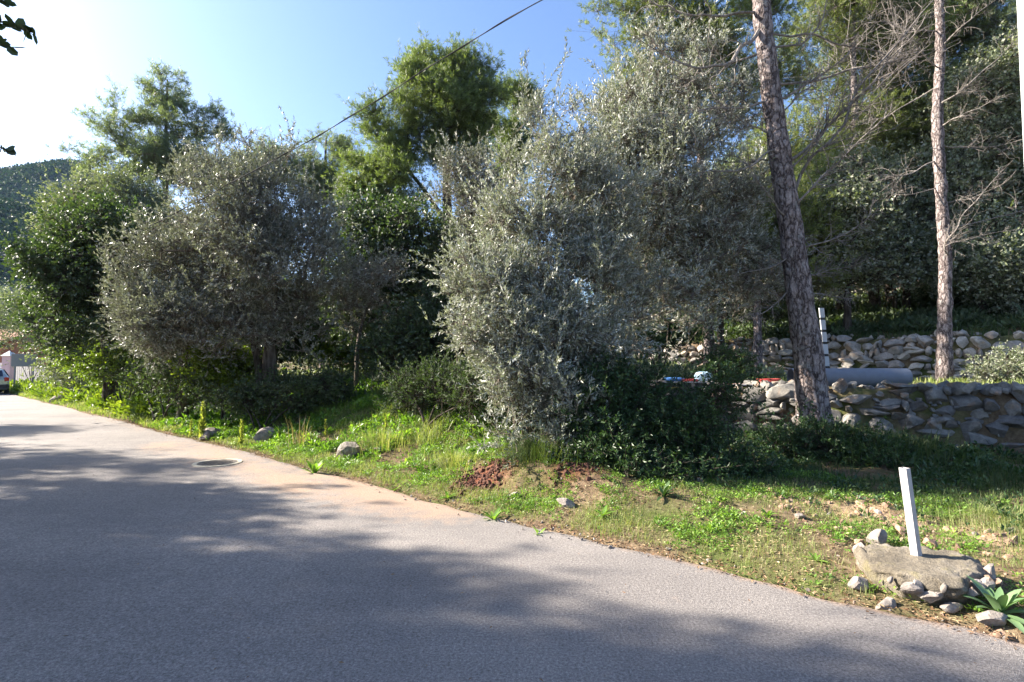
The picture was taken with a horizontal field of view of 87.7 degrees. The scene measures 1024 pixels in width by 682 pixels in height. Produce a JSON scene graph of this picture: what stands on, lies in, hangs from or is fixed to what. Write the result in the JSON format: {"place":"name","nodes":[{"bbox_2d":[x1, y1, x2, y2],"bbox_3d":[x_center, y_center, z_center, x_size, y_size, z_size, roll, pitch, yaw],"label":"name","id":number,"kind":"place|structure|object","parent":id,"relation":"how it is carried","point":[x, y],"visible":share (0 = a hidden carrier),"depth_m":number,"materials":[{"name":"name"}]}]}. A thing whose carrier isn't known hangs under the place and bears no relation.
{"place":"outdoors","nodes":[
{"label":"outdoors","id":0,"kind":"place"},
{"bbox_2d":[8,172,301,290],"bbox_3d":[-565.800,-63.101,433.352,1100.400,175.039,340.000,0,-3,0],"label":"hill","id":1,"kind":"structure","parent":0,"point":[60,178],"depth_m":357.07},
{"bbox_2d":[0,158,239,290],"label":"wood","id":2,"kind":"object","parent":1,"relation":"on","point":[12,179],"visible":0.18,"depth_m":356.23,"materials":[{"name":"green plant"}]},
{"bbox_2d":[0,215,343,358],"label":"hill","id":3,"kind":"structure","parent":0,"point":[8,277],"depth_m":171.17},
{"bbox_2d":[0,197,153,349],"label":"wood","id":4,"kind":"object","parent":3,"relation":"on","point":[8,206],"visible":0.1,"depth_m":196.22,"materials":[{"name":"plant"}]},
{"bbox_2d":[98,0,541,249],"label":"overhead cable","id":5,"kind":"object","parent":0,"point":[503,21],"visible":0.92,"depth_m":9.50,"materials":[{"name":"rubber"}]},
{"bbox_2d":[0,0,1016,346],"label":"sky","id":6,"kind":"structure","parent":0,"point":[259,57],"materials":[{"name":"blue"}]},
{"bbox_2d":[0,392,1023,681],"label":"road","id":7,"kind":"structure","parent":0,"point":[122,558],"depth_m":3.70,"materials":[{"name":"asphalt"}]},
{"bbox_2d":[0,368,9,393],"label":"parked car","id":8,"kind":"object","parent":7,"relation":"on","point":[4,382],"visible":1,"depth_m":29.82,"materials":[{"name":"silver metal"}]},
{"bbox_2d":[192,459,242,466],"bbox_3d":[-4.826,2.005,8.742,0.730,0.037,0.730,0,-3,0],"label":"manhole","id":9,"kind":"object","parent":7,"relation":"on","point":[216,462],"visible":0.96,"depth_m":8.72,"materials":[{"name":"metal"}]},
{"bbox_2d":[8,270,1023,643],"bbox_3d":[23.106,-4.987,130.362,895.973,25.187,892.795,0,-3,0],"label":"ground","id":10,"kind":"structure","parent":0,"point":[590,494],"depth_m":5.58,"materials":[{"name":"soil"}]},
{"bbox_2d":[1,351,14,380],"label":"gate pillar","id":11,"kind":"structure","parent":10,"relation":"on","point":[8,368],"depth_m":43.68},
{"bbox_2d":[0,0,37,155],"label":"carob tree","id":12,"kind":"object","parent":10,"relation":"on","point":[19,25],"visible":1,"depth_m":2.58,"materials":[{"name":"green plant"}]},
{"bbox_2d":[11,354,36,386],"bbox_3d":[-30.184,2.016,32.968,1.320,2.437,0.084,1,-3,-14],"label":"signboard","id":13,"kind":"object","parent":10,"relation":"on","point":[16,361],"visible":0.7,"depth_m":32.92,"materials":[{"name":"grey metal"}]},
{"bbox_2d":[0,329,56,365],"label":"house","id":14,"kind":"structure","parent":10,"relation":"on","point":[15,350],"depth_m":57.81,"materials":[{"name":"paint"}]},
{"bbox_2d":[0,277,78,381],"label":"olive tree","id":15,"kind":"object","parent":10,"relation":"on","point":[13,329],"visible":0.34,"depth_m":35.56,"materials":[{"name":"green plant"}]},
{"bbox_2d":[16,367,72,380],"bbox_3d":[-31.858,2.421,36.456,10.048,1.480,0.067,-2,-3,30],"label":"panel fence","id":16,"kind":"object","parent":10,"relation":"on","point":[19,371],"visible":0.07,"depth_m":38.06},
{"bbox_2d":[20,341,102,391],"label":"bush","id":17,"kind":"object","parent":10,"relation":"on","point":[48,372],"visible":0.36,"depth_m":23.69,"materials":[{"name":"green plant"}]},
{"bbox_2d":[0,178,160,407],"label":"carob tree","id":18,"kind":"object","parent":10,"relation":"on","point":[67,265],"visible":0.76,"depth_m":16.50,"materials":[{"name":"green plant"}]},
{"bbox_2d":[11,150,190,391],"bbox_3d":[-15.812,-2.498,21.215,7.205,10.081,4.101,0,-3,0],"label":"olive tree","id":19,"kind":"object","parent":10,"relation":"on","point":[131,189],"visible":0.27,"depth_m":20.71,"materials":[{"name":"green plant"}]},
{"bbox_2d":[42,337,178,400],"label":"bush","id":20,"kind":"object","parent":10,"relation":"on","point":[86,369],"visible":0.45,"depth_m":18.05,"materials":[{"name":"green plant"}]},
{"bbox_2d":[9,386,241,430],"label":"grass","id":21,"kind":"structure","parent":10,"relation":"on","point":[142,419],"depth_m":17.36,"materials":[{"name":"plant"}]},
{"bbox_2d":[43,57,243,266],"bbox_3d":[-17.892,-5.762,26.398,9.330,16.457,4.134,0,-3,0],"label":"pine tree","id":22,"kind":"object","parent":10,"relation":"on","point":[155,148],"visible":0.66,"depth_m":26.08,"materials":[{"name":"green plant"}]},
{"bbox_2d":[9,371,294,419],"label":"weeds","id":23,"kind":"object","parent":10,"relation":"on","point":[136,405],"visible":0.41,"depth_m":19.57,"materials":[{"name":"green plant"}]},
{"bbox_2d":[82,219,237,419],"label":"olive tree","id":24,"kind":"object","parent":10,"relation":"on","point":[146,335],"visible":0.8,"depth_m":12.14,"materials":[{"name":"green plant"}]},
{"bbox_2d":[90,352,240,419],"bbox_3d":[-10.007,1.181,14.772,7.709,2.176,2.311,-2,-3,38],"label":"thicket","id":25,"kind":"object","parent":10,"relation":"on","point":[151,383],"visible":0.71,"depth_m":13.58,"materials":[{"name":"green plant"}]},
{"bbox_2d":[198,400,206,437],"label":"tall weed","id":26,"kind":"object","parent":10,"relation":"on","point":[202,427],"visible":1,"depth_m":11.42,"materials":[{"name":"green plant"}]},
{"bbox_2d":[199,427,220,439],"bbox_3d":[-6.558,2.033,11.588,0.348,0.292,0.480,-1,-3,22],"label":"rock","id":27,"kind":"object","parent":10,"relation":"on","point":[211,430],"visible":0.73,"depth_m":11.43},
{"bbox_2d":[166,333,285,425],"bbox_3d":[-7.133,0.788,13.373,2.690,2.769,2.130,1,-3,-21],"label":"bush","id":28,"kind":"object","parent":10,"relation":"on","point":[215,375],"visible":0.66,"depth_m":12.92,"materials":[{"name":"green plant"}]},
{"bbox_2d":[115,263,337,378],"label":"evergreen oak","id":29,"kind":"object","parent":10,"relation":"on","point":[290,352],"visible":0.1,"depth_m":17.39,"materials":[{"name":"green plant"}]},
{"bbox_2d":[98,106,376,415],"bbox_3d":[-6.501,-1.890,13.226,6.530,7.769,4.662,0,-3,0],"label":"olive tree","id":30,"kind":"object","parent":10,"relation":"on","point":[271,233],"visible":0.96,"depth_m":12.53,"materials":[{"name":"green plant"}]},
{"bbox_2d":[222,126,303,346],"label":"pine tree","id":31,"kind":"object","parent":10,"relation":"on","point":[293,162],"visible":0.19,"depth_m":29.98,"materials":[{"name":"green plant"}]},
{"bbox_2d":[253,427,274,441],"bbox_3d":[-4.969,1.910,10.695,0.376,0.364,0.302,0,-3,0],"label":"rock","id":32,"kind":"object","parent":10,"relation":"on","point":[262,434],"visible":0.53,"depth_m":10.62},
{"bbox_2d":[182,350,375,430],"bbox_3d":[-5.303,1.160,11.984,4.198,1.948,1.963,0,-3,8],"label":"thicket","id":33,"kind":"object","parent":10,"relation":"on","point":[324,387],"visible":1,"depth_m":11.82,"materials":[{"name":"green plant"}]},
{"bbox_2d":[278,415,322,447],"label":"grass tuft","id":34,"kind":"object","parent":10,"relation":"on","point":[299,439],"visible":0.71,"depth_m":9.92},
{"bbox_2d":[301,460,325,472],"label":"leafy plant","id":35,"kind":"object","parent":10,"relation":"on","point":[315,467],"visible":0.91,"depth_m":7.92,"materials":[{"name":"green plant"}]},
{"bbox_2d":[282,121,370,367],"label":"pine tree","id":36,"kind":"object","parent":10,"relation":"on","point":[320,166],"visible":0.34,"depth_m":29.72,"materials":[{"name":"green plant"}]},
{"bbox_2d":[280,272,409,372],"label":"evergreen oak","id":37,"kind":"object","parent":10,"relation":"on","point":[325,363],"depth_m":20.82,"materials":[{"name":"green plant"}]},
{"bbox_2d":[304,321,386,377],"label":"bush","id":38,"kind":"object","parent":10,"relation":"on","point":[341,355],"visible":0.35,"depth_m":17.78,"materials":[{"name":"green plant"}]},
{"bbox_2d":[336,442,361,457],"bbox_3d":[-2.718,1.891,8.846,0.482,0.448,0.369,0,-3,0],"label":"rock","id":39,"kind":"object","parent":10,"relation":"on","point":[341,452],"visible":0.66,"depth_m":8.71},
{"bbox_2d":[158,374,541,473],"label":"weeds","id":40,"kind":"object","parent":10,"relation":"on","point":[362,398],"visible":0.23,"depth_m":10.33,"materials":[{"name":"green plant"}]},
{"bbox_2d":[314,235,424,385],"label":"olive tree","id":41,"kind":"object","parent":10,"relation":"on","point":[379,270],"visible":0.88,"depth_m":13.54,"materials":[{"name":"green plant"}]},
{"bbox_2d":[339,425,415,454],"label":"grass tuft","id":42,"kind":"object","parent":10,"relation":"on","point":[378,438],"visible":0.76,"depth_m":8.91,"materials":[{"name":"plant"}]},
{"bbox_2d":[300,167,464,377],"bbox_3d":[-3.541,-1.881,16.127,5.048,6.681,4.922,2,-4,-42],"label":"evergreen oak","id":43,"kind":"object","parent":10,"relation":"on","point":[387,224],"visible":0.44,"depth_m":15.55,"materials":[{"name":"green plant"}]},
{"bbox_2d":[333,266,497,390],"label":"evergreen oak","id":44,"kind":"object","parent":10,"relation":"on","point":[408,335],"visible":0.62,"depth_m":12.01,"materials":[{"name":"green plant"}]},
{"bbox_2d":[320,22,517,226],"bbox_3d":[-3.425,-5.200,19.781,7.430,13.171,4.684,0,-3,0],"label":"pine tree","id":45,"kind":"object","parent":10,"relation":"on","point":[452,88],"visible":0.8,"depth_m":19.39,"materials":[{"name":"green plant"}]},
{"bbox_2d":[247,377,606,449],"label":"tall grass","id":46,"kind":"structure","parent":10,"relation":"on","point":[433,436],"depth_m":9.72,"materials":[{"name":"plant"}]},
{"bbox_2d":[370,342,505,435],"bbox_3d":[-1.287,0.791,9.757,2.233,1.813,3.529,2,-3,-32],"label":"thicket","id":47,"kind":"object","parent":10,"relation":"on","point":[424,388],"visible":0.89,"depth_m":9.62,"materials":[{"name":"green plant"}]},
{"bbox_2d":[393,445,482,476],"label":"grass tuft","id":48,"kind":"object","parent":10,"relation":"on","point":[447,455],"visible":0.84,"depth_m":7.57,"materials":[{"name":"plant"}]},
{"bbox_2d":[405,198,527,311],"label":"evergreen oak","id":49,"kind":"object","parent":10,"relation":"on","point":[442,214],"visible":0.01,"depth_m":17.45,"materials":[{"name":"green plant"}]},
{"bbox_2d":[412,120,531,284],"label":"olive tree","id":50,"kind":"object","parent":10,"relation":"on","point":[447,168],"visible":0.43,"depth_m":13.91,"materials":[{"name":"green plant"}]},
{"bbox_2d":[422,456,600,498],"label":"gravel","id":51,"kind":"structure","parent":10,"relation":"on","point":[494,468],"depth_m":6.73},
{"bbox_2d":[482,67,551,238],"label":"pine tree","id":52,"kind":"object","parent":10,"relation":"on","point":[507,123],"visible":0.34,"depth_m":24.96,"materials":[{"name":"green plant"}]},
{"bbox_2d":[455,430,589,471],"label":"grass tuft","id":53,"kind":"object","parent":10,"relation":"on","point":[532,449],"visible":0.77,"depth_m":6.61,"materials":[{"name":"plant"}]},
{"bbox_2d":[278,350,786,418],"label":"undergrowth","id":54,"kind":"object","parent":10,"relation":"on","point":[776,373],"visible":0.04,"depth_m":16.91,"materials":[{"name":"green plant"}]},
{"bbox_2d":[398,36,680,470],"bbox_3d":[0.672,-1.257,8.169,4.380,6.553,3.173,2,-3,-34],"label":"wild olive","id":55,"kind":"object","parent":10,"relation":"on","point":[525,355],"visible":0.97,"depth_m":7.71,"materials":[{"name":"green plant"}]},
{"bbox_2d":[83,412,1006,639],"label":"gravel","id":56,"kind":"structure","parent":10,"relation":"on","point":[708,560],"depth_m":4.88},
{"bbox_2d":[556,498,574,507],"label":"rock","id":57,"kind":"object","parent":10,"relation":"on","point":[564,502],"visible":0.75,"depth_m":5.73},
{"bbox_2d":[118,408,1023,649],"bbox_3d":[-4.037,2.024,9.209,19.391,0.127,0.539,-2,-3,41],"label":"leaf litter","id":58,"kind":"object","parent":10,"relation":"on","point":[748,574],"visible":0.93,"depth_m":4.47,"materials":[{"name":"plant"}]},
{"bbox_2d":[148,391,1023,611],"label":"weeds","id":59,"kind":"object","parent":10,"relation":"on","point":[313,449],"visible":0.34,"depth_m":5.98,"materials":[{"name":"green plant"}]},
{"bbox_2d":[522,343,678,482],"bbox_3d":[1.248,1.120,7.223,2.005,2.207,2.527,-2,-3,32],"label":"mastic shrub","id":60,"kind":"object","parent":10,"relation":"on","point":[599,434],"visible":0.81,"depth_m":6.85,"materials":[{"name":"green plant"}]},
{"bbox_2d":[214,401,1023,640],"bbox_3d":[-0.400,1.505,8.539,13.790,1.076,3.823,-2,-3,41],"label":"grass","id":61,"kind":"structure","parent":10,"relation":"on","point":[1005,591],"depth_m":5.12,"materials":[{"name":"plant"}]},
{"bbox_2d":[650,481,679,500],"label":"leafy plant","id":62,"kind":"object","parent":10,"relation":"on","point":[664,492],"visible":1,"depth_m":5.60,"materials":[{"name":"green plant"}]},
{"bbox_2d":[618,293,729,374],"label":"mastic shrub","id":63,"kind":"object","parent":10,"relation":"on","point":[665,338],"visible":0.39,"depth_m":15.28,"materials":[{"name":"green plant"}]},
{"bbox_2d":[335,413,1015,556],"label":"gravel","id":64,"kind":"structure","parent":10,"relation":"on","point":[877,511],"depth_m":5.38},
{"bbox_2d":[556,0,814,358],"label":"olive tree","id":65,"kind":"object","parent":10,"relation":"on","point":[713,224],"visible":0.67,"depth_m":9.79,"materials":[{"name":"green plant"}]},
{"bbox_2d":[593,353,792,488],"bbox_3d":[2.143,1.244,6.962,2.804,2.277,2.304,2,-3,-32],"label":"mastic shrub","id":66,"kind":"object","parent":10,"relation":"on","point":[693,426],"visible":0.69,"depth_m":6.78,"materials":[{"name":"green plant"}]},
{"bbox_2d":[565,0,826,363],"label":"pine tree","id":67,"kind":"object","parent":10,"relation":"on","point":[692,6],"visible":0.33,"depth_m":20.43,"materials":[{"name":"green plant"}]},
{"bbox_2d":[603,204,818,356],"bbox_3d":[7.328,-2.205,20.244,8.584,7.097,4.897,0,-3,0],"label":"evergreen oak","id":68,"kind":"object","parent":10,"relation":"on","point":[766,313],"visible":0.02,"depth_m":19.82,"materials":[{"name":"green plant"}]},
{"bbox_2d":[686,337,767,386],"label":"mastic shrub","id":69,"kind":"object","parent":10,"relation":"on","point":[711,359],"visible":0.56,"depth_m":12.48,"materials":[{"name":"green plant"}]},
{"bbox_2d":[462,407,1023,545],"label":"weeds","id":70,"kind":"object","parent":10,"relation":"on","point":[944,480],"visible":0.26,"depth_m":6.93,"materials":[{"name":"green plant"}]},
{"bbox_2d":[689,130,810,192],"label":"pine tree","id":71,"kind":"object","parent":10,"relation":"on","point":[737,153],"visible":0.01,"depth_m":28.42,"materials":[{"name":"green plant"}]},
{"bbox_2d":[489,406,1023,527],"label":"grass","id":72,"kind":"structure","parent":10,"relation":"on","point":[992,473],"depth_m":6.71,"materials":[{"name":"plant"}]},
{"bbox_2d":[697,144,868,374],"bbox_3d":[9.312,-2.837,19.085,6.527,8.577,4.747,0,-3,0],"label":"oak","id":73,"kind":"object","parent":10,"relation":"on","point":[813,225],"visible":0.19,"depth_m":18.36,"materials":[{"name":"green plant"}]},
{"bbox_2d":[621,0,978,428],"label":"pine tree","id":74,"kind":"object","parent":10,"relation":"on","point":[810,378],"visible":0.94,"depth_m":9.44,"materials":[{"name":"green plant"}]},
{"bbox_2d":[611,329,1023,379],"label":"stone wall","id":75,"kind":"structure","parent":10,"relation":"on","point":[896,347],"depth_m":17.35,"materials":[{"name":"stone"}]},
{"bbox_2d":[617,279,1023,338],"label":"undergrowth","id":76,"kind":"object","parent":10,"relation":"on","point":[919,320],"visible":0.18,"depth_m":19.62,"materials":[{"name":"green plant"}]},
{"bbox_2d":[624,300,1023,356],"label":"grass","id":77,"kind":"structure","parent":10,"relation":"on","point":[1002,332],"depth_m":18.20,"materials":[{"name":"plant"}]},
{"bbox_2d":[819,308,829,367],"bbox_3d":[7.579,0.155,12.906,0.250,1.917,0.034,0,-3,0],"label":"striped pole","id":78,"kind":"object","parent":10,"relation":"on","point":[823,329],"visible":0.6,"depth_m":12.90,"materials":[{"name":"white plastic"}]},
{"bbox_2d":[629,358,1023,384],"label":"grass","id":79,"kind":"structure","parent":10,"relation":"on","point":[924,379],"depth_m":13.94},
{"bbox_2d":[646,378,1023,456],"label":"stone wall","id":80,"kind":"structure","parent":10,"relation":"on","point":[778,393],"depth_m":9.50,"materials":[{"name":"stone"}]},
{"bbox_2d":[726,398,954,470],"bbox_3d":[4.973,1.676,8.415,3.224,1.543,1.957,-1,-3,29],"label":"mastic shrub","id":81,"kind":"object","parent":10,"relation":"on","point":[805,434],"visible":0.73,"depth_m":8.13,"materials":[{"name":"green plant"}]},
{"bbox_2d":[754,418,928,464],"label":"grass tuft","id":82,"kind":"object","parent":10,"relation":"on","point":[854,438],"visible":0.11,"depth_m":8.25,"materials":[{"name":"plant"}]},
{"bbox_2d":[679,482,1007,551],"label":"gravel","id":83,"kind":"structure","parent":10,"relation":"on","point":[883,504],"depth_m":5.36,"materials":[{"name":"stone"}]},
{"bbox_2d":[787,368,912,386],"bbox_3d":[7.550,0.825,11.975,2.480,0.430,0.430,0,-3,5],"label":"pipe","id":84,"kind":"object","parent":10,"relation":"on","point":[873,377],"visible":0.6,"depth_m":11.77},
{"bbox_2d":[780,192,926,316],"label":"evergreen oak","id":85,"kind":"object","parent":10,"relation":"on","point":[838,305],"visible":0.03,"depth_m":22.25,"materials":[{"name":"green plant"}]},
{"bbox_2d":[848,576,868,591],"bbox_3d":[2.456,1.721,3.759,0.153,0.119,0.106,1,-3,-23],"label":"rock","id":86,"kind":"object","parent":10,"relation":"on","point":[855,584],"visible":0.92,"depth_m":3.74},
{"bbox_2d":[761,0,976,306],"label":"pine tree","id":87,"kind":"object","parent":10,"relation":"on","point":[839,7],"visible":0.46,"depth_m":22.12,"materials":[{"name":"green plant"}]},
{"bbox_2d":[735,0,1017,289],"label":"pine tree","id":88,"kind":"object","parent":10,"relation":"on","point":[913,127],"visible":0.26,"depth_m":23.72,"materials":[{"name":"green plant"}]},
{"bbox_2d":[866,529,887,544],"bbox_3d":[3.082,1.666,4.507,0.141,0.163,0.108,1,-3,-18],"label":"rock","id":89,"kind":"object","parent":10,"relation":"on","point":[879,536],"visible":0.88,"depth_m":4.48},
{"bbox_2d":[804,133,956,331],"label":"evergreen oak","id":90,"kind":"object","parent":10,"relation":"on","point":[867,192],"visible":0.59,"depth_m":18.39,"materials":[{"name":"green plant"}]},
{"bbox_2d":[875,597,895,609],"bbox_3d":[2.489,1.763,3.557,0.130,0.096,0.077,0,-3,0],"label":"rock","id":91,"kind":"object","parent":10,"relation":"on","point":[889,601],"visible":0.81,"depth_m":3.54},
{"bbox_2d":[802,513,1023,584],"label":"gravel","id":92,"kind":"structure","parent":10,"relation":"on","point":[957,545],"depth_m":4.62,"materials":[{"name":"gravel"}]},
{"bbox_2d":[815,424,1016,477],"bbox_3d":[6.149,1.572,8.359,3.123,0.473,3.415,0,-3,0],"label":"grass tuft","id":93,"kind":"object","parent":10,"relation":"on","point":[926,445],"visible":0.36,"depth_m":7.88,"materials":[{"name":"plant"}]},
{"bbox_2d":[829,490,1023,556],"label":"grass tuft","id":94,"kind":"object","parent":10,"relation":"on","point":[1004,524],"visible":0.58,"depth_m":5.13,"materials":[{"name":"plant"}]},
{"bbox_2d":[865,188,987,301],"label":"evergreen oak","id":95,"kind":"object","parent":10,"relation":"on","point":[886,293],"visible":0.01,"depth_m":23.97,"materials":[{"name":"green plant"}]},
{"bbox_2d":[854,543,1002,604],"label":"rock","id":96,"kind":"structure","parent":10,"relation":"on","point":[931,576],"depth_m":3.67,"materials":[{"name":"stone"}]},
{"bbox_2d":[899,467,921,555],"bbox_3d":[2.931,1.267,3.921,0.104,0.660,0.085,1,-3,-24],"label":"metal post","id":97,"kind":"object","parent":96,"relation":"on","point":[910,511],"visible":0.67,"depth_m":3.91,"materials":[{"name":"metal"}]},
{"bbox_2d":[834,0,1023,381],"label":"pine tree","id":98,"kind":"object","parent":10,"relation":"on","point":[944,368],"visible":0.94,"depth_m":15.02,"materials":[{"name":"brown plant"}]},
{"bbox_2d":[836,124,1023,311],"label":"evergreen oak","id":99,"kind":"object","parent":10,"relation":"on","point":[917,202],"visible":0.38,"depth_m":19.67,"materials":[{"name":"green plant"}]},
{"bbox_2d":[872,481,1023,536],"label":"grass tuft","id":100,"kind":"object","parent":10,"relation":"on","point":[981,510],"visible":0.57,"depth_m":5.41,"materials":[{"name":"plant"}]},
{"bbox_2d":[940,602,962,612],"bbox_3d":[2.835,1.718,3.450,0.158,0.064,0.076,1,-3,-18],"label":"rock","id":101,"kind":"object","parent":10,"relation":"on","point":[949,607],"visible":1,"depth_m":3.42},
{"bbox_2d":[895,188,1023,314],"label":"evergreen oak","id":102,"kind":"object","parent":10,"relation":"on","point":[958,285],"visible":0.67,"depth_m":18.04,"materials":[{"name":"green plant"}]},
{"bbox_2d":[906,0,1020,180],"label":"pine tree","id":103,"kind":"object","parent":10,"relation":"on","point":[980,4],"visible":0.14,"depth_m":23.00,"materials":[{"name":"green plant"}]},
{"bbox_2d":[905,7,1023,304],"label":"evergreen oak","id":104,"kind":"object","parent":10,"relation":"on","point":[1006,121],"visible":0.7,"depth_m":19.29,"materials":[{"name":"green plant"}]},
{"bbox_2d":[957,218,1023,317],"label":"bush","id":105,"kind":"object","parent":10,"relation":"on","point":[1018,270],"visible":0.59,"depth_m":17.47,"materials":[{"name":"green plant"}]},
{"bbox_2d":[959,339,1023,383],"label":"mastic shrub","id":106,"kind":"object","parent":10,"relation":"on","point":[1012,367],"visible":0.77,"depth_m":13.37,"materials":[{"name":"green plant"}]},
{"bbox_2d":[975,610,1007,625],"bbox_3d":[2.960,1.719,3.288,0.230,0.108,0.104,0,-3,0],"label":"rock","id":107,"kind":"object","parent":10,"relation":"on","point":[991,617],"visible":0.92,"depth_m":3.26,"materials":[{"name":"stone"}]},
{"bbox_2d":[963,574,1023,632],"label":"leafy plant","id":108,"kind":"object","parent":10,"relation":"on","point":[999,600],"visible":0.88,"depth_m":3.34,"materials":[{"name":"green plant"}]},
{"bbox_2d":[1017,0,1023,151],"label":"utility pole","id":109,"kind":"object","parent":10,"relation":"on","point":[1020,12],"visible":1,"depth_m":6.38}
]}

